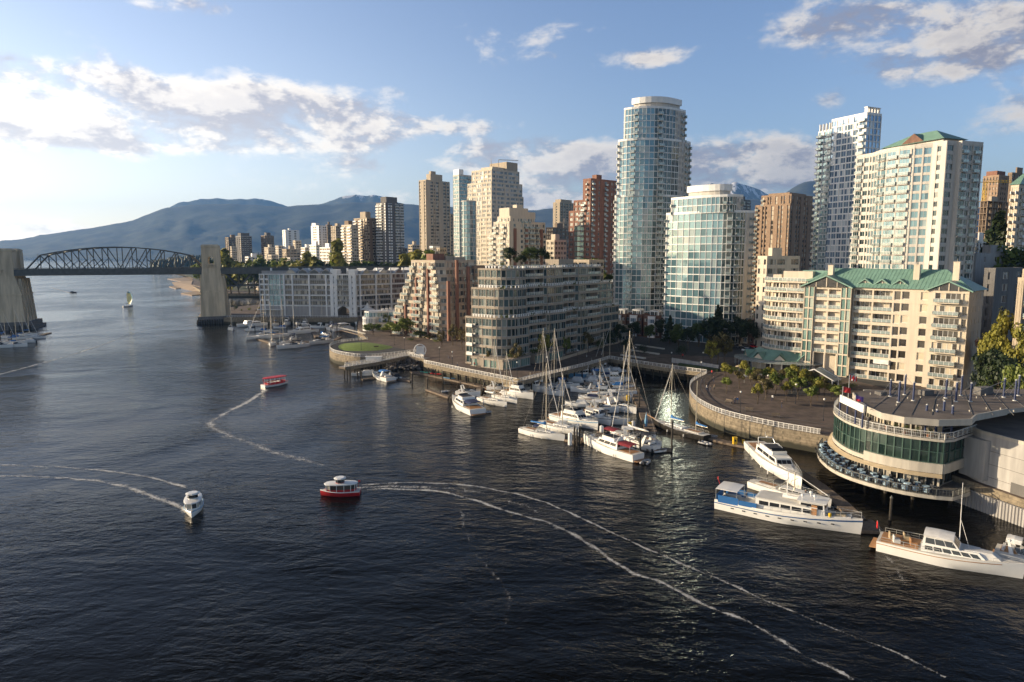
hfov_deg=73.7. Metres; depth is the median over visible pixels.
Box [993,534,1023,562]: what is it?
motor cruiser
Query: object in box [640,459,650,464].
dinghy
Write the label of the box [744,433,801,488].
cabin cruiser
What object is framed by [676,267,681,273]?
window
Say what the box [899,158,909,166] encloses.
window
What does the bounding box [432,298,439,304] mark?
window
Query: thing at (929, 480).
window
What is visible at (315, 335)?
floating dock
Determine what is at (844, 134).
window
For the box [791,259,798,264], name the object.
window
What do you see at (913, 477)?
window
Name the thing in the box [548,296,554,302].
window
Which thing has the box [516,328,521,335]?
window
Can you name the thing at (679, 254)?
window
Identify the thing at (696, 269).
window
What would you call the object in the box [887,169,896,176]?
window
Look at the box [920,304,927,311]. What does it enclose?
window
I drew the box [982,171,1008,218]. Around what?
apartment tower
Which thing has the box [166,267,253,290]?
city hill
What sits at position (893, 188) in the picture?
window
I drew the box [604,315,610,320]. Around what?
window
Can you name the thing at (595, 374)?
motor cruiser
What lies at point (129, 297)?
sailboat
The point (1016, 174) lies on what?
apartment tower
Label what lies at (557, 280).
window
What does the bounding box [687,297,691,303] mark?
window
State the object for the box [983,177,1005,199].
window
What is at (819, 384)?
young tree
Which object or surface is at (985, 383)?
shrub
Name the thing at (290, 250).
window
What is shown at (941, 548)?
motor yacht
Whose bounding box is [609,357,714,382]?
basin walkway
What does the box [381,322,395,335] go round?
broadleaf tree
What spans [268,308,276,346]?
sailboat
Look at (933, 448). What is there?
window
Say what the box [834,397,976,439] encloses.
terrace railing
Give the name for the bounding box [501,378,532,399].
cabin cruiser
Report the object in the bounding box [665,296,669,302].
window
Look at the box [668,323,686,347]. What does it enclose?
broadleaf tree
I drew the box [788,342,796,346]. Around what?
window
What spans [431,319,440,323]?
window
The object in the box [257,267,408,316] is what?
marina block
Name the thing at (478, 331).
window
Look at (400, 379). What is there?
floating dock
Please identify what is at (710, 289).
window
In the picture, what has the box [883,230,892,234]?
window
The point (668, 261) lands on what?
window
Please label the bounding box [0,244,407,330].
road bridge
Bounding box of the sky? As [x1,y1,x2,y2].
[0,0,1023,240]
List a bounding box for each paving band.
[692,376,823,432]
[696,374,828,430]
[700,373,828,427]
[704,372,828,424]
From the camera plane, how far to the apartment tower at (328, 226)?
841.80 m
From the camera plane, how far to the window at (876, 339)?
198.59 m
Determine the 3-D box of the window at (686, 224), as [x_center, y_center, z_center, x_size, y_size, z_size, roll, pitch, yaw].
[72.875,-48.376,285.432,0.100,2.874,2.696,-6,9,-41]
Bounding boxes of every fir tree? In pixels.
[660,315,676,343]
[705,304,732,343]
[980,210,1005,252]
[989,217,1007,248]
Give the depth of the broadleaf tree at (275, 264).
614.87 m
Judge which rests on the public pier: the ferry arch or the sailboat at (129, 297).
the ferry arch
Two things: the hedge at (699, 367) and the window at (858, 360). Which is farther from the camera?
the hedge at (699, 367)
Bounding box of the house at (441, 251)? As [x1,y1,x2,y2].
[436,248,446,255]
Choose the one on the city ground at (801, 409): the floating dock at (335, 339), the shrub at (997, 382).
the shrub at (997, 382)
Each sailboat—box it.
[0,315,12,338]
[2,305,26,343]
[12,316,31,339]
[18,313,37,335]
[122,290,132,306]
[227,305,234,330]
[246,294,288,339]
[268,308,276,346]
[271,301,278,325]
[279,298,290,344]
[477,338,506,406]
[491,351,516,403]
[518,363,564,440]
[535,331,551,392]
[537,375,578,435]
[539,328,564,390]
[581,363,614,404]
[610,333,661,445]
[612,353,636,394]
[647,364,710,440]
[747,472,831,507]
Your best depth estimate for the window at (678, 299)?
291.49 m
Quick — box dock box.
[732,437,737,443]
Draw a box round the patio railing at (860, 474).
[817,438,970,496]
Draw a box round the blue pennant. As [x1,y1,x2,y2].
[644,413,647,425]
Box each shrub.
[595,338,604,347]
[638,344,648,352]
[675,343,688,355]
[842,383,858,387]
[977,375,992,385]
[983,378,1010,388]
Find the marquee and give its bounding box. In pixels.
[360,303,374,316]
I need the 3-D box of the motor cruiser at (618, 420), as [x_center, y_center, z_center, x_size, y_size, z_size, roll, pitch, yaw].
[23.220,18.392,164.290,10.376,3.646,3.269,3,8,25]
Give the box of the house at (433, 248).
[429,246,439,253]
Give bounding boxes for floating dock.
[0,332,51,342]
[254,325,340,344]
[294,319,319,337]
[361,370,412,382]
[411,356,500,391]
[425,371,481,402]
[564,425,629,445]
[597,420,673,451]
[620,369,656,432]
[646,448,670,451]
[708,436,743,447]
[800,472,892,520]
[861,519,884,533]
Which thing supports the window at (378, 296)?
in the marina block at (353, 291)
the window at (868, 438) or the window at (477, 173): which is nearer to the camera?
the window at (868, 438)
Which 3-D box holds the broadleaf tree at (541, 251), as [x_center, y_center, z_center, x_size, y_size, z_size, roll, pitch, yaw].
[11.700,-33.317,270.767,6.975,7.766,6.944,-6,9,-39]
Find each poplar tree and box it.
[220,247,232,288]
[228,257,234,293]
[301,251,311,265]
[309,256,318,266]
[327,252,335,266]
[330,238,346,266]
[397,254,407,266]
[406,252,412,266]
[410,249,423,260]
[421,249,434,259]
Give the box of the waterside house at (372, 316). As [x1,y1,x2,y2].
[362,308,394,330]
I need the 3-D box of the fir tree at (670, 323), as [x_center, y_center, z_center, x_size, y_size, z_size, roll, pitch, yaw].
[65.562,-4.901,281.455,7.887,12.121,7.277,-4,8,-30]
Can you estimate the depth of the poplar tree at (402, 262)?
514.40 m
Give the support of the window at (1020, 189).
in the apartment tower at (1015, 232)
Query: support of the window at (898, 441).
in the waterfront restaurant
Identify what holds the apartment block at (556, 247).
on the city ground at (801, 409)
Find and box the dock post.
[568,432,571,444]
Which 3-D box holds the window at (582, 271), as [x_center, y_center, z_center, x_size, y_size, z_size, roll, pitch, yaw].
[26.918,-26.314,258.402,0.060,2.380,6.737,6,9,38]
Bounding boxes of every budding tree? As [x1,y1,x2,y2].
[382,315,390,321]
[437,330,444,347]
[447,324,458,344]
[456,328,465,349]
[509,342,522,357]
[537,334,552,362]
[563,336,570,355]
[583,331,594,351]
[704,340,720,363]
[708,331,728,364]
[718,335,733,362]
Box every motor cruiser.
[0,341,12,347]
[8,340,26,346]
[244,325,260,330]
[277,339,310,348]
[289,333,296,340]
[309,335,333,344]
[310,322,324,327]
[325,323,345,331]
[338,322,353,330]
[372,369,395,381]
[455,384,480,395]
[486,381,508,390]
[545,384,563,395]
[555,377,579,388]
[570,382,596,392]
[584,399,618,412]
[585,369,609,378]
[589,409,629,424]
[592,375,622,384]
[597,382,625,391]
[599,396,636,413]
[601,389,631,401]
[602,363,615,369]
[614,426,655,438]
[621,432,660,451]
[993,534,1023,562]
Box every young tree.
[720,363,733,376]
[721,377,731,393]
[734,371,744,386]
[739,360,750,379]
[745,367,756,381]
[747,368,765,387]
[751,383,763,403]
[759,368,769,376]
[759,378,773,400]
[767,367,775,374]
[769,371,784,394]
[779,369,785,383]
[780,381,792,401]
[784,367,796,381]
[789,375,807,398]
[790,364,799,371]
[799,369,813,387]
[803,385,818,406]
[807,370,818,384]
[810,380,824,400]
[813,376,824,394]
[821,378,832,396]
[825,384,836,399]
[830,385,841,397]
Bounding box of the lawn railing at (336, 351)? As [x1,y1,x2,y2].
[329,337,415,356]
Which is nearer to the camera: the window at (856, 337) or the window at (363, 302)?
the window at (856, 337)
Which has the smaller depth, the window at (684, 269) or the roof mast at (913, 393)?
the roof mast at (913, 393)
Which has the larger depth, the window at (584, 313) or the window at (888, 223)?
the window at (584, 313)
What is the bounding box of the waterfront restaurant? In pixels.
[817,386,1023,500]
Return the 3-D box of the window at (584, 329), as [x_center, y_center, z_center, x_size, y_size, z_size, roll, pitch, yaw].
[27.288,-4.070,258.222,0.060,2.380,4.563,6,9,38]
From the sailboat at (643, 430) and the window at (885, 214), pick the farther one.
the window at (885, 214)
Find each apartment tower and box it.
[225,235,235,254]
[236,233,251,262]
[261,233,273,258]
[282,228,299,248]
[311,223,326,246]
[325,222,331,242]
[331,223,341,244]
[340,221,358,263]
[353,212,376,263]
[375,197,404,264]
[419,171,450,255]
[453,169,471,256]
[461,200,476,264]
[467,159,523,264]
[553,199,573,226]
[568,175,616,273]
[612,96,691,313]
[662,184,755,343]
[751,192,813,312]
[809,106,881,270]
[849,130,983,280]
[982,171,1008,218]
[1005,174,1023,254]
[1006,167,1022,224]
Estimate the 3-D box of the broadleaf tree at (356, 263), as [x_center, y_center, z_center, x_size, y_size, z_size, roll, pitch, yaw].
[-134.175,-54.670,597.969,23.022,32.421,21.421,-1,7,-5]
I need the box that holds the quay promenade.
[424,357,608,390]
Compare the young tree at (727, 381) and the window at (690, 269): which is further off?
the window at (690, 269)
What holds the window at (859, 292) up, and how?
in the condominium at (918, 325)
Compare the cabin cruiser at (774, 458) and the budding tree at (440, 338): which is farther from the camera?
the budding tree at (440, 338)
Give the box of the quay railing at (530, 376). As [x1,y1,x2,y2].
[424,356,607,381]
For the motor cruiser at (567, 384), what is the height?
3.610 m
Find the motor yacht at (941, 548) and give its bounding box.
[869,485,1023,578]
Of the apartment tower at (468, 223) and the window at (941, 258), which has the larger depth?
the apartment tower at (468, 223)
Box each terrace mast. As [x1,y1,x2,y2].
[924,404,927,432]
[942,400,945,431]
[949,405,953,435]
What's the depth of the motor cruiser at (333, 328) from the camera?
366.55 m
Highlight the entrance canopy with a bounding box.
[807,367,840,385]
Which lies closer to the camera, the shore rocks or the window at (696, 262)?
the shore rocks
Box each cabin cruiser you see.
[283,316,290,324]
[288,323,318,334]
[452,392,485,415]
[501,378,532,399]
[547,403,597,429]
[569,365,592,377]
[584,426,643,462]
[590,358,609,372]
[590,382,619,397]
[602,368,630,382]
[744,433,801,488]
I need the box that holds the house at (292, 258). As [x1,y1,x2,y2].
[287,257,296,261]
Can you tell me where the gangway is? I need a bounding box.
[338,327,365,336]
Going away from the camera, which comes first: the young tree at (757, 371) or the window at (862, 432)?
the window at (862, 432)
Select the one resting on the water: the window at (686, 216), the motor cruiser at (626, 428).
the motor cruiser at (626, 428)
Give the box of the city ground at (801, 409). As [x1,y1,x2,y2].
[181,274,1023,507]
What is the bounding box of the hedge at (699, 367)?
[678,363,719,371]
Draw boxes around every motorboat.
[25,339,36,342]
[31,335,45,338]
[273,325,286,327]
[351,369,373,375]
[388,372,401,378]
[557,420,579,428]
[563,376,585,382]
[565,399,590,406]
[578,393,600,398]
[583,376,598,381]
[611,367,630,372]
[611,382,633,388]
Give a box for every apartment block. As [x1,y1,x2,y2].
[230,246,236,261]
[245,253,256,287]
[264,244,274,263]
[275,246,282,260]
[282,246,299,260]
[293,240,301,255]
[301,244,308,254]
[309,241,321,259]
[320,243,332,264]
[400,248,406,254]
[408,241,419,252]
[450,214,453,255]
[488,205,545,267]
[546,223,568,258]
[546,234,566,258]
[559,218,568,227]
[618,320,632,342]
[743,196,750,209]
[751,213,754,291]
[975,232,985,252]
[1012,269,1023,355]
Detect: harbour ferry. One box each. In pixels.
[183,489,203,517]
[260,375,287,387]
[320,476,360,496]
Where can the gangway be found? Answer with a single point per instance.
(353, 331)
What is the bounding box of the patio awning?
[827,432,941,478]
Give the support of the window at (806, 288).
in the condominium at (918, 325)
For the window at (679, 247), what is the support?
in the apartment tower at (709, 250)
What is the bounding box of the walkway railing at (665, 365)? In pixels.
[609,356,705,371]
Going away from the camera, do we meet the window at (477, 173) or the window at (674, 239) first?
the window at (674, 239)
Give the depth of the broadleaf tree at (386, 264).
573.97 m
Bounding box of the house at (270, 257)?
[268,255,277,261]
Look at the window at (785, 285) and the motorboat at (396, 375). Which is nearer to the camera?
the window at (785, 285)
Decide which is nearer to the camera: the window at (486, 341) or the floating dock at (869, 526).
the floating dock at (869, 526)
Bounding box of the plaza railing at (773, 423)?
[690,370,819,433]
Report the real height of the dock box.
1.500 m
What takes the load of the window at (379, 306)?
in the marina block at (353, 291)
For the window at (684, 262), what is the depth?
287.53 m
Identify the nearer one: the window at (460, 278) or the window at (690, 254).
the window at (690, 254)
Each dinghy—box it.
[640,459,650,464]
[651,449,666,452]
[698,439,711,444]
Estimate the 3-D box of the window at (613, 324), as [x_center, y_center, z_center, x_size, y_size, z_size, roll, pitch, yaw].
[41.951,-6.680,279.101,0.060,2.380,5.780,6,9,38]
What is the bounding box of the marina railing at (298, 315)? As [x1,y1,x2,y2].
[227,315,356,317]
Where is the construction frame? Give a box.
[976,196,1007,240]
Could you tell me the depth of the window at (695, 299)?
285.57 m
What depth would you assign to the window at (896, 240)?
240.45 m
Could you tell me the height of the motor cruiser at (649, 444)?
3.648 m
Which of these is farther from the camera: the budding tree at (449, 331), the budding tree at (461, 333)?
the budding tree at (449, 331)
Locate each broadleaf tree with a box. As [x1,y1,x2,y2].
[190,263,201,280]
[229,261,245,294]
[235,259,254,294]
[242,262,261,295]
[253,255,274,266]
[264,258,280,266]
[269,257,286,265]
[276,260,286,265]
[286,260,297,265]
[291,259,306,265]
[314,260,326,266]
[349,260,367,265]
[362,323,382,334]
[367,262,378,265]
[373,262,394,265]
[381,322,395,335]
[389,317,415,336]
[412,331,425,337]
[423,334,434,339]
[503,247,518,265]
[514,254,526,266]
[520,246,537,262]
[533,247,551,264]
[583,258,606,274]
[603,272,612,281]
[604,330,616,348]
[613,324,627,344]
[621,339,631,352]
[627,321,641,338]
[643,324,655,342]
[654,318,666,340]
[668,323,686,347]
[680,326,695,349]
[692,322,705,346]
[700,316,718,341]
[715,319,736,343]
[727,316,751,343]
[738,319,759,347]
[970,361,988,386]
[971,347,1002,388]
[974,336,981,357]
[977,317,1008,387]
[977,338,1001,385]
[981,350,1023,388]
[987,306,1014,347]
[994,244,1023,267]
[1000,259,1023,268]
[1001,362,1023,388]
[1002,322,1023,381]
[1006,246,1023,263]
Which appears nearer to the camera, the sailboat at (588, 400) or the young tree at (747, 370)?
the sailboat at (588, 400)
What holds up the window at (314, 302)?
in the marina block at (353, 291)
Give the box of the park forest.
[149,252,261,267]
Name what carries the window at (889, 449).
in the waterfront restaurant
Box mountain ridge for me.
[0,181,979,259]
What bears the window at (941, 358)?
in the condominium at (918, 325)
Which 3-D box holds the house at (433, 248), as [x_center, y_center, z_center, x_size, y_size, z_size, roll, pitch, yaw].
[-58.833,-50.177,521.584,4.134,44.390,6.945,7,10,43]
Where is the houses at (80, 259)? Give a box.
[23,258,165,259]
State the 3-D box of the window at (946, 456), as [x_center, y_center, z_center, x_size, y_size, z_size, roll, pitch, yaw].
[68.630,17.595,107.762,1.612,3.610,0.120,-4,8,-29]
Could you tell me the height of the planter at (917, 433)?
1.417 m
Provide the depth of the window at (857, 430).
117.06 m
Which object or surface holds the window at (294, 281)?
in the marina block at (353, 291)
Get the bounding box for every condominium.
[392,254,477,340]
[465,259,618,369]
[762,259,987,389]
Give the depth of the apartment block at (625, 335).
288.05 m
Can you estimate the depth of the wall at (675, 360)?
224.91 m
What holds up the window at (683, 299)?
in the apartment tower at (709, 250)
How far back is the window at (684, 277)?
288.31 m
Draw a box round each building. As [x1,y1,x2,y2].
[470,265,498,286]
[574,260,603,279]
[754,248,799,347]
[972,245,1006,285]
[977,267,1022,373]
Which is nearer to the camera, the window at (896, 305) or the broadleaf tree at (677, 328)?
the window at (896, 305)
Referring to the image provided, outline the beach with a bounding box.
[172,280,198,291]
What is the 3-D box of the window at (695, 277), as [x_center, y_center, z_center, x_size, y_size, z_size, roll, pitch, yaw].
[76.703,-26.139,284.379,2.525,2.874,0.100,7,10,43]
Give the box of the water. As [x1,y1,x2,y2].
[0,260,1023,681]
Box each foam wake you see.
[1,475,184,511]
[16,464,185,487]
[205,390,322,464]
[363,482,945,676]
[373,488,848,676]
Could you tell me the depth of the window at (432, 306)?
293.53 m
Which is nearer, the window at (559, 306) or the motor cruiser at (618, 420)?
the motor cruiser at (618, 420)
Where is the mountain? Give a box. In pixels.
[169,182,767,207]
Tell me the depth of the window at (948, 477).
112.93 m
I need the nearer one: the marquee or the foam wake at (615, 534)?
the foam wake at (615, 534)
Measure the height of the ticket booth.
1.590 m
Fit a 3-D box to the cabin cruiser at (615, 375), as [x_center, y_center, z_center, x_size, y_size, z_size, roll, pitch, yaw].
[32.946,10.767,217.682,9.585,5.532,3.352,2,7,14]
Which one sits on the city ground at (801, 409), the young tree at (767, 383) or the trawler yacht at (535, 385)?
the young tree at (767, 383)
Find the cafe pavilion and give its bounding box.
[734,346,822,370]
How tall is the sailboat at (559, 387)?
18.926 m
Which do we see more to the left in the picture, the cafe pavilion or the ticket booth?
the ticket booth
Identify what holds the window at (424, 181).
in the apartment tower at (434, 207)
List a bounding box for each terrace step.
[620,354,645,358]
[628,349,659,354]
[635,344,664,348]
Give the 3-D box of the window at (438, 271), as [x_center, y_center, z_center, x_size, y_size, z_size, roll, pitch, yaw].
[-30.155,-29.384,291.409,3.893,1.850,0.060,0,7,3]
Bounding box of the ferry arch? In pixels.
[414,344,425,355]
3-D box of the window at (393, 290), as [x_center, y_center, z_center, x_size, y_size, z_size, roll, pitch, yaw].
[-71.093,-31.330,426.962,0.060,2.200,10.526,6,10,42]
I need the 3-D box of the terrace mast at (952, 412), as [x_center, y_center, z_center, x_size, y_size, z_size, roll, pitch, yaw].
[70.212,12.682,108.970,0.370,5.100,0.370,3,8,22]
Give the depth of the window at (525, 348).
228.18 m
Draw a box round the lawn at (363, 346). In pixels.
[338,342,392,350]
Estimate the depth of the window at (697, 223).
281.76 m
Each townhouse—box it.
[619,308,631,324]
[627,309,647,335]
[643,310,661,337]
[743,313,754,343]
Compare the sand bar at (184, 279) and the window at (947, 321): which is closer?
the window at (947, 321)
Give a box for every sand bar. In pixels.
[170,277,192,280]
[181,291,199,295]
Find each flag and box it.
[842,387,850,400]
[848,374,856,396]
[855,395,863,401]
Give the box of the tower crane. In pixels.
[980,180,1010,200]
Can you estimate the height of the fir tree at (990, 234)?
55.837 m
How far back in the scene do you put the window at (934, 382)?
185.83 m
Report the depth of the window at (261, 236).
955.99 m
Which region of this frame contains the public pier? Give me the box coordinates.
[339,355,429,378]
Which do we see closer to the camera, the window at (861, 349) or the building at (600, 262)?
the window at (861, 349)
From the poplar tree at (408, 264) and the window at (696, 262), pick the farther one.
the poplar tree at (408, 264)
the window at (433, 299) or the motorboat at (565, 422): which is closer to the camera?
the motorboat at (565, 422)
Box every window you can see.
[185,501,200,508]
[241,237,251,255]
[261,236,273,253]
[269,275,283,304]
[290,250,299,259]
[293,275,307,278]
[293,280,307,283]
[293,285,307,288]
[294,291,307,293]
[294,296,308,299]
[294,301,308,304]
[310,275,324,278]
[310,280,324,283]
[310,285,324,288]
[310,291,324,294]
[310,296,325,299]
[311,301,325,304]
[313,227,326,246]
[326,484,355,489]
[327,275,352,309]
[331,227,341,240]
[342,226,358,262]
[354,219,376,259]
[361,275,374,278]
[361,280,374,283]
[361,285,374,288]
[361,290,374,294]
[361,295,374,299]
[362,301,375,304]
[376,204,403,264]
[377,274,389,277]
[377,279,389,282]
[377,284,389,288]
[377,290,389,293]
[377,295,390,298]
[377,300,390,303]
[377,305,390,308]
[392,274,404,277]
[392,279,404,282]
[392,284,404,287]
[392,289,402,292]
[392,294,399,297]
[420,181,449,253]
[431,305,439,311]
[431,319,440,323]
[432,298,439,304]
[432,312,440,316]
[432,326,440,330]
[436,263,444,266]
[437,270,445,273]
[438,277,446,281]
[439,284,445,288]
[449,263,471,334]
[453,176,468,255]
[462,201,475,259]
[466,268,611,361]
[468,171,522,263]
[471,358,510,368]
[473,318,481,325]
[473,328,481,334]
[473,337,481,344]
[473,346,481,353]
[482,319,491,326]
[482,328,491,335]
[483,338,491,345]
[483,347,491,354]
[498,218,544,264]
[512,359,519,367]
[516,318,521,325]
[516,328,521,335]
[516,338,521,344]
[521,357,529,365]
[523,318,528,324]
[523,327,527,334]
[523,336,528,343]
[523,346,527,353]
[535,355,541,362]
[547,229,568,258]
[547,269,553,275]
[547,278,553,284]
[548,287,554,293]
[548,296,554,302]
[548,305,554,311]
[550,314,557,320]
[550,323,557,329]
[550,332,557,338]
[550,352,555,359]
[555,242,565,258]
[555,269,561,275]
[555,278,561,284]
[556,203,572,222]
[556,287,562,293]
[556,295,562,301]
[556,304,562,310]
[557,351,562,357]
[558,313,564,319]
[558,322,564,328]
[558,331,564,337]
[558,340,563,346]
[574,226,579,259]
[575,181,615,273]
[579,268,587,274]
[579,277,587,282]
[579,285,584,291]
[579,294,584,299]
[579,302,584,307]
[581,310,587,316]
[581,319,587,324]
[581,327,586,333]
[581,343,586,349]
[588,276,595,279]
[590,262,602,279]
[604,307,610,313]
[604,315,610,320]
[604,323,610,328]
[611,321,617,327]
[612,306,617,312]
[612,314,617,319]
[614,108,654,313]
[650,108,678,309]
[664,197,722,341]
[665,289,669,294]
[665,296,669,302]
[665,303,669,309]
[665,310,669,316]
[666,252,670,258]
[666,259,670,265]
[666,267,670,273]
[666,274,670,280]
[667,215,671,221]
[667,223,671,228]
[667,230,671,236]
[667,237,671,243]
[670,296,674,302]
[670,303,674,309]
[670,311,674,317]
[671,267,675,273]
[671,274,675,280]
[671,282,675,287]
[672,222,676,228]
[672,230,676,236]
[672,237,676,243]
[672,245,676,251]
[672,252,676,258]
[673,215,677,221]
[675,304,680,310]
[675,311,679,317]
[676,112,689,195]
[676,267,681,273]
[676,274,681,280]
[676,282,680,288]
[676,289,680,295]
[676,296,680,302]
[677,237,682,243]
[677,245,681,250]
[677,252,681,258]
[677,260,681,265]
[678,214,682,221]
[678,222,682,228]
[678,230,682,236]
[681,289,686,295]
[681,297,685,303]
[681,304,685,310]
[681,311,685,318]
[681,319,685,325]
[682,252,687,258]
[682,260,687,265]
[682,267,686,273]
[682,274,686,280]
[682,282,686,288]
[683,222,688,228]
[683,229,688,235]
[683,237,687,243]
[683,245,687,250]
[684,214,688,220]
[687,275,692,281]
[687,282,692,288]
[687,290,691,296]
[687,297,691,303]
[688,244,693,250]
[688,252,693,258]
[688,260,692,266]
[688,267,692,273]
[689,214,694,220]
[689,221,694,228]
[689,229,693,235]
[689,237,693,243]
[692,297,697,303]
[692,305,697,311]
[692,312,696,318]
[693,267,698,273]
[693,275,698,281]
[693,282,698,288]
[693,290,697,296]
[694,237,699,243]
[694,244,699,250]
[694,252,699,258]
[694,260,698,266]
[695,214,700,220]
[695,221,700,227]
[695,229,699,235]
[720,197,745,342]
[737,199,753,309]
[751,196,812,310]
[755,268,761,345]
[767,268,774,273]
[768,259,775,264]
[768,283,967,389]
[777,259,784,264]
[777,268,784,273]
[782,283,789,290]
[788,332,794,337]
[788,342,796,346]
[789,313,795,317]
[789,323,797,327]
[790,284,799,287]
[790,293,796,297]
[790,303,798,307]
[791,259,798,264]
[801,287,850,376]
[811,131,830,269]
[824,115,880,270]
[834,416,835,437]
[835,417,837,439]
[837,418,840,442]
[840,420,843,443]
[842,422,846,445]
[845,424,850,447]
[849,425,854,449]
[851,146,981,277]
[852,358,867,363]
[852,369,866,374]
[853,346,868,352]
[853,427,859,452]
[854,324,869,329]
[854,335,868,340]
[855,313,870,318]
[856,290,871,298]
[856,301,871,306]
[859,428,865,453]
[865,430,871,451]
[867,147,931,268]
[871,371,886,377]
[871,432,878,453]
[872,348,888,354]
[873,337,889,342]
[874,325,889,331]
[875,302,891,307]
[875,314,890,319]
[876,290,892,295]
[878,433,885,454]
[880,264,890,268]
[881,247,891,250]
[881,256,890,259]
[882,238,891,245]
[883,221,893,228]
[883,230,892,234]
[884,204,894,211]
[884,212,893,217]
[885,186,895,193]
[885,195,894,202]
[885,435,894,456]
[886,177,896,185]
[887,151,897,159]
[887,160,897,167]
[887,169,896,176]
[892,256,902,259]
[892,264,901,268]
[893,238,903,245]
[893,247,903,251]
[893,315,898,323]
[893,436,902,458]
[894,229,904,233]
[894,291,900,299]
[894,303,899,311]
[895,212,905,219]
[895,221,904,225]
[896,203,906,210]
[896,374,903,381]
[897,185,907,192]
[897,194,906,201]
[897,362,904,369]
[897,468,903,479]
[898,167,908,175]
[898,176,908,183]
[898,351,905,357]
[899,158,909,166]
[899,339,905,346]
[900,149,909,157]
[900,315,907,322]
[900,327,906,334]
[901,303,908,310]
[901,438,910,459]
[902,291,909,298]
[910,439,919,461]
[911,475,916,481]
[915,376,921,383]
[916,352,923,359]
[916,364,922,371]
[917,340,924,347]
[918,328,925,335]
[918,472,925,484]
[919,316,926,323]
[919,440,929,462]
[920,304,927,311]
[921,292,927,299]
[926,473,933,484]
[928,441,937,463]
[929,378,953,387]
[930,366,954,374]
[931,354,955,362]
[932,342,956,349]
[933,318,958,324]
[933,330,957,337]
[934,305,959,312]
[935,293,960,299]
[937,442,943,463]
[939,256,944,260]
[941,228,946,233]
[942,210,948,215]
[942,219,947,224]
[943,201,948,206]
[943,442,950,463]
[944,192,949,196]
[944,469,958,482]
[945,173,950,178]
[946,164,951,169]
[947,145,953,150]
[947,154,952,159]
[949,439,961,462]
[961,164,966,171]
[961,438,964,457]
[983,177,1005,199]
[1001,295,1005,302]
[1002,284,1006,290]
[1003,272,1007,278]
[1007,188,1023,247]
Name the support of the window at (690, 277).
in the apartment tower at (709, 250)
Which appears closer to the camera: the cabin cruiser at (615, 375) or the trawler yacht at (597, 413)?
the trawler yacht at (597, 413)
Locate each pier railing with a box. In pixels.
[344,353,422,366]
[345,352,423,364]
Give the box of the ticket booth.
[365,356,381,360]
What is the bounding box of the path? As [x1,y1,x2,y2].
[331,340,411,355]
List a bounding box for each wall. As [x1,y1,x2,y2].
[556,345,604,360]
[672,358,718,368]
[954,490,1023,527]
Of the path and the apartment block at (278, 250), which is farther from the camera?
the apartment block at (278, 250)
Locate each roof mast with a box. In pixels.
[881,379,895,396]
[894,374,920,395]
[896,381,909,402]
[900,381,923,400]
[936,379,963,398]
[941,382,966,401]
[951,375,977,395]
[953,382,980,401]
[994,378,1021,397]
[997,379,1023,400]
[1010,375,1023,395]
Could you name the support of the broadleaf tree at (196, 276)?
on the city ground at (801, 409)
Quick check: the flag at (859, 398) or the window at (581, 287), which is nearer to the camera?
the flag at (859, 398)
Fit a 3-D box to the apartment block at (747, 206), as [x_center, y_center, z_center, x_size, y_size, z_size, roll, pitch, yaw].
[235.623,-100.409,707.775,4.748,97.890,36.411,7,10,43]
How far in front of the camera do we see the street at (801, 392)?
182.54 m
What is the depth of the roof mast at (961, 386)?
122.51 m
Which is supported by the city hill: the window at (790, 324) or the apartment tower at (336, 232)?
the apartment tower at (336, 232)
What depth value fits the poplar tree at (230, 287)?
647.80 m
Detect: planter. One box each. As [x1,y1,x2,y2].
[902,425,909,433]
[914,427,920,435]
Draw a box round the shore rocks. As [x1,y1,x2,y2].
[386,359,421,370]
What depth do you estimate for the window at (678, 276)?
290.50 m
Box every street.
[592,336,917,389]
[788,371,818,394]
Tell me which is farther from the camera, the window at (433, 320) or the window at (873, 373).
the window at (433, 320)
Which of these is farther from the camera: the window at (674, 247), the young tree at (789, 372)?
the window at (674, 247)
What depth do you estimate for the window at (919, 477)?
111.23 m
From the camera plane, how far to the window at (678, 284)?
290.82 m
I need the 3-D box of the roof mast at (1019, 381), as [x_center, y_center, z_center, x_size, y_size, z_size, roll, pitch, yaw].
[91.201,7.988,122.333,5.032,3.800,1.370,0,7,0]
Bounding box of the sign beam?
[838,395,865,427]
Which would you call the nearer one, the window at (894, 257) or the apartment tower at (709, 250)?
the window at (894, 257)
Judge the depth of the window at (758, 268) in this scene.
265.60 m
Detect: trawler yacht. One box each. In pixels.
[236,320,267,326]
[524,380,545,391]
[583,398,610,425]
[714,471,862,534]
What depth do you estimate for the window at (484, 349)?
224.20 m
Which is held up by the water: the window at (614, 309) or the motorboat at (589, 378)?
the motorboat at (589, 378)
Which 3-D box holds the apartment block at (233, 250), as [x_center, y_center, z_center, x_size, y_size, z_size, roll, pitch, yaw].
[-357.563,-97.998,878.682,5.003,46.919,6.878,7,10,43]
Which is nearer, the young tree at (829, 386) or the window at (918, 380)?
the young tree at (829, 386)

